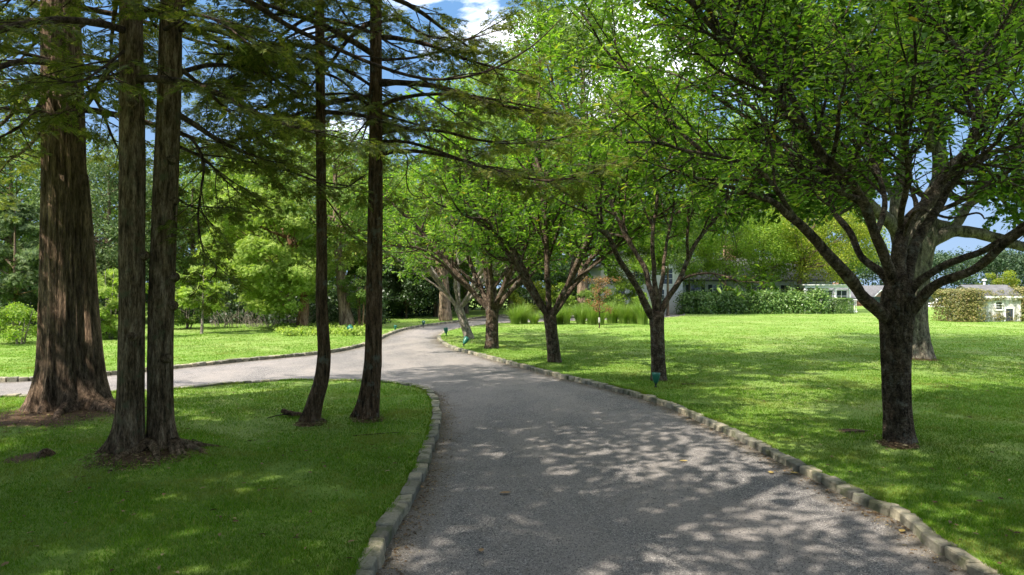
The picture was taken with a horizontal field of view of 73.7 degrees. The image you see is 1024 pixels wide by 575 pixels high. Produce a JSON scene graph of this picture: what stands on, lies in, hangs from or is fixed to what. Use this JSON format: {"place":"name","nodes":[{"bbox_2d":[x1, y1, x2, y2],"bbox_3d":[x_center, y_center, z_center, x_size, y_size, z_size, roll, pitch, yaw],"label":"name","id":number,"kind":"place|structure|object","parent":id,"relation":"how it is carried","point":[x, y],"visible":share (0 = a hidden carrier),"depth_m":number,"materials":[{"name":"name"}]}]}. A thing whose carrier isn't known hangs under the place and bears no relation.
{"place":"outdoors","nodes":[
{"label":"outdoors","id":0,"kind":"place"},
{"bbox_2d":[0,380,430,574],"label":"lawn","id":1,"kind":"structure","parent":0,"point":[67,415],"depth_m":8.43,"materials":[{"name":"green plant"}]},
{"bbox_2d":[35,448,55,458],"bbox_3d":[-6.640,2.362,9.716,0.239,0.155,0.257,0,0,0],"label":"stump","id":2,"kind":"object","parent":1,"relation":"on","point":[44,452],"visible":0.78,"depth_m":9.65,"materials":[{"name":"brown wood"}]},
{"bbox_2d":[0,0,346,419],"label":"cedar tree","id":3,"kind":"object","parent":1,"relation":"on","point":[70,374],"visible":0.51,"depth_m":12.78,"materials":[{"name":"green plant"}]},
{"bbox_2d":[268,408,301,417],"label":"broken branch","id":4,"kind":"object","parent":1,"relation":"on","point":[288,412],"visible":0.77,"depth_m":12.53,"materials":[{"name":"brown plant"}]},
{"bbox_2d":[0,0,573,462],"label":"cypress tree","id":5,"kind":"object","parent":1,"relation":"on","point":[132,432],"visible":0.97,"depth_m":9.86,"materials":[{"name":"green plant"}]},
{"bbox_2d":[179,0,483,422],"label":"cypress tree","id":6,"kind":"object","parent":1,"relation":"on","point":[312,412],"visible":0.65,"depth_m":12.15,"materials":[{"name":"green plant"}]},
{"bbox_2d":[152,0,652,419],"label":"cedar tree","id":7,"kind":"object","parent":1,"relation":"on","point":[367,405],"visible":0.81,"depth_m":12.31,"materials":[{"name":"green plant"}]},
{"bbox_2d":[0,358,940,472],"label":"bark litter","id":8,"kind":"object","parent":1,"relation":"on","point":[884,441],"visible":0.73,"depth_m":10.28,"materials":[{"name":"brown wood"}]},
{"bbox_2d":[0,299,575,376],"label":"lawn","id":9,"kind":"structure","parent":0,"point":[476,311],"depth_m":31.20,"materials":[{"name":"green plant"}]},
{"bbox_2d":[0,125,18,209],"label":"tall tree","id":10,"kind":"object","parent":9,"relation":"on","point":[6,170],"visible":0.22,"depth_m":43.99,"materials":[{"name":"green plant"}]},
{"bbox_2d":[0,301,36,344],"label":"lawn shrub","id":11,"kind":"object","parent":9,"relation":"on","point":[16,314],"visible":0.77,"depth_m":28.85,"materials":[{"name":"green plant"}]},
{"bbox_2d":[0,195,39,330],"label":"grey conifer","id":12,"kind":"object","parent":9,"relation":"on","point":[19,275],"visible":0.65,"depth_m":36.65,"materials":[{"name":"green plant"}]},
{"bbox_2d":[0,70,106,304],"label":"tall tree","id":13,"kind":"object","parent":9,"relation":"on","point":[10,238],"visible":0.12,"depth_m":45.88,"materials":[{"name":"green plant"}]},
{"bbox_2d":[12,133,190,313],"bbox_3d":[-27.417,-3.973,46.085,10.851,13.123,10.721,0,0,0],"label":"tall tree","id":14,"kind":"object","parent":9,"relation":"on","point":[106,256],"visible":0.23,"depth_m":44.16,"materials":[{"name":"green plant"}]},
{"bbox_2d":[97,267,147,338],"bbox_3d":[-19.044,0.838,32.051,3.964,3.688,3.823,0,0,0],"label":"lawn shrub","id":15,"kind":"object","parent":9,"relation":"on","point":[109,323],"visible":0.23,"depth_m":31.72,"materials":[{"name":"green plant"}]},
{"bbox_2d":[112,162,249,318],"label":"tall tree","id":16,"kind":"object","parent":9,"relation":"on","point":[183,266],"visible":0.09,"depth_m":50.19,"materials":[{"name":"green plant"}]},
{"bbox_2d":[174,286,213,328],"bbox_3d":[-19.007,1.107,39.872,3.546,3.000,3.471,0,0,-18],"label":"lawn shrub","id":17,"kind":"object","parent":9,"relation":"on","point":[180,318],"visible":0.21,"depth_m":39.95,"materials":[{"name":"green plant"}]},
{"bbox_2d":[175,264,231,333],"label":"tree","id":18,"kind":"object","parent":9,"relation":"on","point":[182,295],"visible":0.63,"depth_m":35.60,"materials":[{"name":"green plant"}]},
{"bbox_2d":[0,274,454,328],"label":"undergrowth","id":19,"kind":"object","parent":9,"relation":"on","point":[333,311],"visible":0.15,"depth_m":46.17,"materials":[{"name":"green plant"}]},
{"bbox_2d":[178,156,298,300],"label":"tall tree","id":20,"kind":"object","parent":9,"relation":"on","point":[237,177],"visible":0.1,"depth_m":51.55,"materials":[{"name":"green plant"}]},
{"bbox_2d":[208,303,315,326],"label":"shrubs","id":21,"kind":"object","parent":9,"relation":"on","point":[250,321],"visible":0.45,"depth_m":42.59,"materials":[{"name":"green plant"}]},
{"bbox_2d":[191,175,352,326],"bbox_3d":[-13.818,-2.250,39.899,8.331,9.640,8.670,0,0,23],"label":"leafy tree","id":22,"kind":"object","parent":9,"relation":"on","point":[292,277],"visible":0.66,"depth_m":37.72,"materials":[{"name":"green plant"}]},
{"bbox_2d":[0,136,588,309],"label":"woodland","id":23,"kind":"object","parent":9,"relation":"on","point":[561,278],"visible":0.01,"depth_m":72.98,"materials":[{"name":"green plant"}]},
{"bbox_2d":[244,119,367,279],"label":"tall tree","id":24,"kind":"object","parent":9,"relation":"on","point":[313,199],"visible":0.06,"depth_m":51.17,"materials":[{"name":"green plant"}]},
{"bbox_2d":[272,321,364,335],"bbox_3d":[-10.689,2.299,37.981,5.705,0.662,9.197,0,0,-12],"label":"ground cover","id":25,"kind":"object","parent":9,"relation":"on","point":[287,329],"visible":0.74,"depth_m":35.21,"materials":[{"name":"green plant"}]},
{"bbox_2d":[240,116,416,325],"bbox_3d":[-10.815,-3.737,40.719,10.283,12.776,10.619,0,0,0],"label":"leaning tree","id":26,"kind":"object","parent":9,"relation":"on","point":[345,314],"visible":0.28,"depth_m":39.72,"materials":[{"name":"green plant"}]},
{"bbox_2d":[337,266,366,324],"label":"tree","id":27,"kind":"object","parent":9,"relation":"on","point":[360,296],"visible":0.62,"depth_m":39.76,"materials":[{"name":"green plant"}]},
{"bbox_2d":[307,156,409,289],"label":"tall tree","id":28,"kind":"object","parent":9,"relation":"on","point":[362,262],"visible":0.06,"depth_m":55.20,"materials":[{"name":"green plant"}]},
{"bbox_2d":[354,264,408,313],"bbox_3d":[-10.721,0.241,55.228,5.492,4.647,5.359,0,0,0],"label":"evergreen shrub","id":29,"kind":"object","parent":9,"relation":"on","point":[395,279],"visible":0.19,"depth_m":53.95,"materials":[{"name":"green plant"}]},
{"bbox_2d":[345,163,452,314],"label":"tall tree","id":30,"kind":"object","parent":9,"relation":"on","point":[404,229],"visible":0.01,"depth_m":59.46,"materials":[{"name":"green plant"}]},
{"bbox_2d":[363,256,449,317],"bbox_3d":[-8.269,-0.109,54.169,6.928,5.378,6.378,0,0,0],"label":"evergreen shrub","id":31,"kind":"object","parent":9,"relation":"on","point":[422,292],"visible":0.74,"depth_m":52.69,"materials":[{"name":"green plant"}]},
{"bbox_2d":[387,181,476,316],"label":"old tree","id":32,"kind":"object","parent":9,"relation":"on","point":[436,311],"visible":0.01,"depth_m":55.66,"materials":[{"name":"green plant"}]},
{"bbox_2d":[383,148,513,320],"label":"old tree","id":33,"kind":"object","parent":9,"relation":"on","point":[445,312],"visible":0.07,"depth_m":49.66,"materials":[{"name":"green plant"}]},
{"bbox_2d":[416,153,519,313],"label":"tall tree","id":34,"kind":"object","parent":9,"relation":"on","point":[464,266],"visible":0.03,"depth_m":63.38,"materials":[{"name":"green plant"}]},
{"bbox_2d":[421,60,551,300],"bbox_3d":[-1.526,-9.783,66.755,14.915,24.711,13.093,0,0,-43],"label":"towering tree","id":35,"kind":"object","parent":9,"relation":"on","point":[451,113],"visible":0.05,"depth_m":64.57,"materials":[{"name":"green plant"}]},
{"bbox_2d":[473,239,559,310],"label":"tall tree","id":36,"kind":"object","parent":9,"relation":"on","point":[521,289],"visible":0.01,"depth_m":69.85,"materials":[{"name":"green plant"}]},
{"bbox_2d":[463,0,700,306],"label":"towering tree","id":37,"kind":"object","parent":9,"relation":"on","point":[562,23],"visible":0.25,"depth_m":54.85,"materials":[{"name":"green plant"}]},
{"bbox_2d":[0,313,969,574],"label":"driveway","id":38,"kind":"structure","parent":0,"point":[422,355],"depth_m":8.48,"materials":[{"name":"grey asphalt"}]},
{"bbox_2d":[0,378,441,574],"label":"kerb","id":39,"kind":"structure","parent":38,"relation":"on","point":[387,525],"depth_m":7.88,"materials":[{"name":"stone"}]},
{"bbox_2d":[0,313,571,381],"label":"kerb","id":40,"kind":"structure","parent":38,"relation":"on","point":[109,373],"depth_m":23.57,"materials":[{"name":"stone"}]},
{"bbox_2d":[376,360,956,573],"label":"leaf litter","id":41,"kind":"object","parent":38,"relation":"on","point":[643,405],"visible":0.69,"depth_m":7.99,"materials":[{"name":"brown plant"}]},
{"bbox_2d":[437,314,1002,574],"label":"kerb","id":42,"kind":"structure","parent":38,"relation":"on","point":[929,538],"depth_m":8.71,"materials":[{"name":"stone"}]},
{"bbox_2d":[0,0,1023,287],"label":"sky","id":43,"kind":"structure","parent":0,"point":[473,11],"materials":[{"name":"blue"}]},
{"bbox_2d":[0,306,1023,574],"bbox_3d":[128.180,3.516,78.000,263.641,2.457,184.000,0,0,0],"label":"lawn","id":44,"kind":"structure","parent":0,"point":[861,310],"depth_m":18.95,"materials":[{"name":"green plant"}]},
{"bbox_2d":[361,179,543,338],"bbox_3d":[-2.226,-1.165,31.879,8.661,7.480,10.264,0,0,40],"label":"cherry tree","id":45,"kind":"object","parent":44,"relation":"on","point":[458,305],"visible":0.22,"depth_m":31.85,"materials":[{"name":"green plant"}]},
{"bbox_2d":[463,336,469,345],"bbox_3d":[-1.907,2.282,28.091,0.234,0.548,0.342,0,0,41],"label":"garden lamp","id":46,"kind":"object","parent":44,"relation":"on","point":[466,339],"visible":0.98,"depth_m":28.01,"materials":[{"name":"green metal"}]},
{"bbox_2d":[347,79,640,348],"bbox_3d":[-0.713,-2.713,26.464,10.416,10.510,11.226,0,0,40],"label":"cherry tree","id":47,"kind":"object","parent":44,"relation":"on","point":[489,305],"visible":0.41,"depth_m":26.71,"materials":[{"name":"green plant"}]},
{"bbox_2d":[1,340,1020,572],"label":"fallen leaves","id":48,"kind":"object","parent":44,"relation":"on","point":[158,567],"depth_m":8.14,"materials":[{"name":"brown plant"}]},
{"bbox_2d":[542,282,577,316],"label":"garden shrub","id":49,"kind":"object","parent":44,"relation":"on","point":[568,301],"visible":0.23,"depth_m":56.29,"materials":[{"name":"green plant"}]},
{"bbox_2d":[390,11,735,362],"bbox_3d":[1.022,-3.210,21.565,10.778,11.523,9.828,0,0,-20],"label":"cherry tree","id":50,"kind":"object","parent":44,"relation":"on","point":[504,241],"visible":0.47,"depth_m":20.73,"materials":[{"name":"green plant"}]},
{"bbox_2d":[583,276,620,327],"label":"sapling","id":51,"kind":"object","parent":44,"relation":"on","point":[594,304],"visible":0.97,"depth_m":40.75,"materials":[{"name":"orange plant"}]},
{"bbox_2d":[597,222,671,291],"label":"garden tree","id":52,"kind":"object","parent":44,"relation":"on","point":[635,265],"visible":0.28,"depth_m":56.94,"materials":[{"name":"green plant"}]},
{"bbox_2d":[507,13,779,381],"bbox_3d":[3.546,-2.398,17.829,7.404,9.966,7.347,0,0,0],"label":"cherry tree","id":53,"kind":"object","parent":44,"relation":"on","point":[655,313],"visible":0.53,"depth_m":17.42,"materials":[{"name":"green plant"}]},
{"bbox_2d":[652,372,659,386],"bbox_3d":[3.488,2.292,16.539,0.203,0.486,0.206,0,0,0],"label":"garden lamp","id":54,"kind":"object","parent":44,"relation":"on","point":[655,376],"visible":0.97,"depth_m":16.47,"materials":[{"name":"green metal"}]},
{"bbox_2d":[593,75,737,256],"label":"garden tree","id":55,"kind":"object","parent":44,"relation":"on","point":[693,121],"visible":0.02,"depth_m":88.51,"materials":[{"name":"green plant"}]},
{"bbox_2d":[627,192,710,315],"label":"garden tree","id":56,"kind":"object","parent":44,"relation":"on","point":[670,260],"visible":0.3,"depth_m":58.61,"materials":[{"name":"green plant"}]},
{"bbox_2d":[670,218,722,293],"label":"garden tree","id":57,"kind":"object","parent":44,"relation":"on","point":[708,265],"visible":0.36,"depth_m":66.29,"materials":[{"name":"green plant"}]},
{"bbox_2d":[589,248,850,312],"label":"white house","id":58,"kind":"structure","parent":44,"relation":"on","point":[712,283],"depth_m":67.95,"materials":[{"name":"grey"}]},
{"bbox_2d":[606,267,617,284],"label":"window","id":59,"kind":"structure","parent":58,"relation":"in","point":[613,267],"depth_m":65.97,"materials":[{"name":"grey glass"}]},
{"bbox_2d":[635,271,644,284],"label":"window","id":60,"kind":"structure","parent":58,"relation":"in","point":[636,271],"depth_m":65.97,"materials":[{"name":"grey glass"}]},
{"bbox_2d":[661,289,664,302],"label":"window","id":61,"kind":"structure","parent":58,"relation":"in","point":[663,291],"depth_m":65.97,"materials":[{"name":"grey glass"}]},
{"bbox_2d":[663,267,672,284],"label":"window","id":62,"kind":"structure","parent":58,"relation":"in","point":[670,271],"depth_m":65.97,"materials":[{"name":"white glass"}]},
{"bbox_2d":[690,284,700,293],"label":"window","id":63,"kind":"structure","parent":58,"relation":"in","point":[691,287],"depth_m":70.98,"materials":[{"name":"grey glass"}]},
{"bbox_2d":[712,284,722,302],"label":"window","id":64,"kind":"structure","parent":58,"relation":"in","point":[714,286],"depth_m":70.98,"materials":[{"name":"grey glass"}]},
{"bbox_2d":[751,284,760,292],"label":"window","id":65,"kind":"structure","parent":58,"relation":"in","point":[755,288],"depth_m":70.98,"materials":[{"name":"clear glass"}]},
{"bbox_2d":[779,284,790,296],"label":"window","id":66,"kind":"structure","parent":58,"relation":"in","point":[782,286],"depth_m":70.98,"materials":[{"name":"grey glass"}]},
{"bbox_2d":[837,290,846,300],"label":"window","id":67,"kind":"structure","parent":58,"relation":"in","point":[840,293],"depth_m":66.58,"materials":[{"name":"white glass"}]},
{"bbox_2d":[670,186,786,290],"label":"maple tree","id":68,"kind":"object","parent":44,"relation":"on","point":[732,269],"visible":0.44,"depth_m":65.04,"materials":[{"name":"green plant"}]},
{"bbox_2d":[673,284,838,314],"bbox_3d":[22.593,1.210,63.649,14.960,3.031,3.744,0,0,0],"label":"hedge","id":69,"kind":"object","parent":44,"relation":"on","point":[766,301],"visible":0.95,"depth_m":62.81,"materials":[{"name":"green plant"}]},
{"bbox_2d":[678,100,835,257],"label":"garden tree","id":70,"kind":"object","parent":44,"relation":"on","point":[738,125],"visible":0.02,"depth_m":89.17,"materials":[{"name":"green plant"}]},
{"bbox_2d":[507,245,1023,296],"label":"forest","id":71,"kind":"object","parent":44,"relation":"on","point":[1004,261],"visible":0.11,"depth_m":138.75,"materials":[{"name":"green plant"}]},
{"bbox_2d":[716,211,815,289],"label":"garden tree","id":72,"kind":"object","parent":44,"relation":"on","point":[778,263],"visible":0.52,"depth_m":66.62,"materials":[{"name":"green plant"}]},
{"bbox_2d":[523,0,1023,443],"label":"cherry tree","id":73,"kind":"object","parent":44,"relation":"on","point":[896,310],"visible":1,"depth_m":9.63,"materials":[{"name":"green plant"}]},
{"bbox_2d":[562,0,1023,358],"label":"oak tree","id":74,"kind":"object","parent":44,"relation":"on","point":[940,232],"visible":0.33,"depth_m":20.73,"materials":[{"name":"green plant"}]},
{"bbox_2d":[747,193,891,295],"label":"maple tree","id":75,"kind":"object","parent":44,"relation":"on","point":[805,266],"visible":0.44,"depth_m":66.05,"materials":[{"name":"green plant"}]},
{"bbox_2d":[758,162,888,275],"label":"garden tree","id":76,"kind":"object","parent":44,"relation":"on","point":[859,270],"visible":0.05,"depth_m":91.84,"materials":[{"name":"green plant"}]},
{"bbox_2d":[825,297,854,313],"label":"box bush","id":77,"kind":"object","parent":44,"relation":"on","point":[843,305],"visible":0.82,"depth_m":63.21,"materials":[{"name":"green plant"}]},
{"bbox_2d":[829,283,883,305],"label":"house","id":78,"kind":"structure","parent":44,"relation":"on","point":[873,290],"depth_m":113.39,"materials":[{"name":"grey"}]},
{"bbox_2d":[845,430,871,432],"bbox_3d":[5.727,2.383,11.288,0.449,0.036,0.044,0,0,-2],"label":"stick","id":79,"kind":"object","parent":44,"relation":"on","point":[857,431],"visible":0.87,"depth_m":11.29,"materials":[{"name":"brown wood"}]},
{"bbox_2d":[873,296,946,304],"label":"fence","id":80,"kind":"object","parent":44,"relation":"on","point":[878,299],"depth_m":92.30,"materials":[{"name":"white wood"}]},
{"bbox_2d":[881,0,1023,42],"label":"cherry tree","id":81,"kind":"object","parent":44,"relation":"on","point":[1020,36],"visible":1,"depth_m":4.24,"materials":[{"name":"green plant"}]},
{"bbox_2d":[929,286,987,321],"bbox_3d":[31.971,1.256,49.144,3.036,2.708,3.250,0,0,0],"label":"overgrown hedge","id":82,"kind":"object","parent":44,"relation":"on","point":[954,303],"visible":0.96,"depth_m":48.03,"materials":[{"name":"green plant"}]},
{"bbox_2d":[951,279,1023,321],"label":"shed","id":83,"kind":"structure","parent":44,"relation":"on","point":[1015,304],"depth_m":48.60,"materials":[{"name":"white paint"}]},
{"bbox_2d":[975,289,1022,321],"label":"ivy","id":84,"kind":"object","parent":83,"relation":"attached to","point":[996,299],"visible":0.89,"depth_m":48.49,"materials":[{"name":"green plant"}]},
{"bbox_2d":[994,301,1003,310],"bbox_3d":[34.640,1.300,48.575,0.620,0.680,0.110,0,0,0],"label":"window","id":85,"kind":"structure","parent":83,"relation":"in","point":[997,305],"depth_m":48.56,"materials":[{"name":"white glass"}]},
{"bbox_2d":[979,270,1023,293],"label":"garden shrub","id":86,"kind":"object","parent":44,"relation":"on","point":[1012,280],"visible":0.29,"depth_m":52.52,"materials":[{"name":"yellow plant"}]},
{"bbox_2d":[1008,284,1023,321],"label":"overgrown hedge","id":87,"kind":"object","parent":44,"relation":"on","point":[1019,289],"visible":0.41,"depth_m":48.90,"materials":[{"name":"green plant"}]},
{"bbox_2d":[501,302,524,323],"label":"ornamental grass","id":88,"kind":"object","parent":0,"point":[515,316],"depth_m":44.76,"materials":[{"name":"green plant"}]},
{"bbox_2d":[517,299,533,323],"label":"ornamental grass","id":89,"kind":"object","parent":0,"point":[524,319],"depth_m":45.92,"materials":[{"name":"green plant"}]},
{"bbox_2d":[507,281,557,315],"bbox_3d":[1.657,1.034,54.812,4.358,3.253,3.308,0,0,-18],"label":"garden shrub","id":90,"kind":"object","parent":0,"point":[516,299],"visible":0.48,"depth_m":54.49,"materials":[{"name":"green plant"}]},
{"bbox_2d":[526,310,542,323],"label":"ornamental grass","id":91,"kind":"object","parent":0,"point":[534,319],"depth_m":45.14,"materials":[{"name":"green plant"}]},
{"bbox_2d":[556,306,566,323],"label":"ornamental grass","id":92,"kind":"object","parent":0,"point":[559,320],"depth_m":45.31,"materials":[{"name":"green plant"}]},
{"bbox_2d":[560,305,572,323],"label":"ornamental grass","id":93,"kind":"object","parent":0,"point":[566,317],"depth_m":44.84,"materials":[{"name":"green plant"}]},
{"bbox_2d":[568,302,589,323],"bbox_3d":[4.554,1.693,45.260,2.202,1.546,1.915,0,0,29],"label":"ornamental grass","id":94,"kind":"object","parent":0,"point":[580,317],"depth_m":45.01,"materials":[{"name":"green plant"}]},
{"bbox_2d":[577,303,600,324],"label":"ornamental grass","id":95,"kind":"object","parent":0,"point":[591,320],"depth_m":44.20,"materials":[{"name":"green plant"}]},
{"bbox_2d":[576,284,618,313],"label":"garden shrub","id":96,"kind":"object","parent":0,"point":[583,294],"visible":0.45,"depth_m":55.72,"materials":[{"name":"green plant"}]},
{"bbox_2d":[590,302,608,324],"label":"ornamental grass","id":97,"kind":"object","parent":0,"point":[602,316],"depth_m":44.17,"materials":[{"name":"green plant"}]},
{"bbox_2d":[603,300,623,323],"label":"ornamental grass","id":98,"kind":"object","parent":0,"point":[612,317],"depth_m":46.01,"materials":[{"name":"green plant"}]},
{"bbox_2d":[612,300,632,323],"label":"ornamental grass","id":99,"kind":"object","parent":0,"point":[622,317],"depth_m":45.71,"materials":[{"name":"green plant"}]},
{"bbox_2d":[609,280,648,313],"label":"garden shrub","id":100,"kind":"object","parent":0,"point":[619,286],"visible":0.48,"depth_m":56.79,"materials":[{"name":"green plant"}]},
{"bbox_2d":[625,306,637,323],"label":"ornamental grass","id":101,"kind":"object","parent":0,"point":[631,320],"depth_m":45.63,"materials":[{"name":"green plant"}]},
{"bbox_2d":[629,294,651,324],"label":"ornamental grass","id":102,"kind":"object","parent":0,"point":[640,316],"depth_m":44.58,"materials":[{"name":"green plant"}]},
{"bbox_2d":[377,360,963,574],"bbox_3d":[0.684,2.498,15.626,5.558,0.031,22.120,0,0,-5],"label":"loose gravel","id":103,"kind":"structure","parent":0,"point":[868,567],"depth_m":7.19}
]}

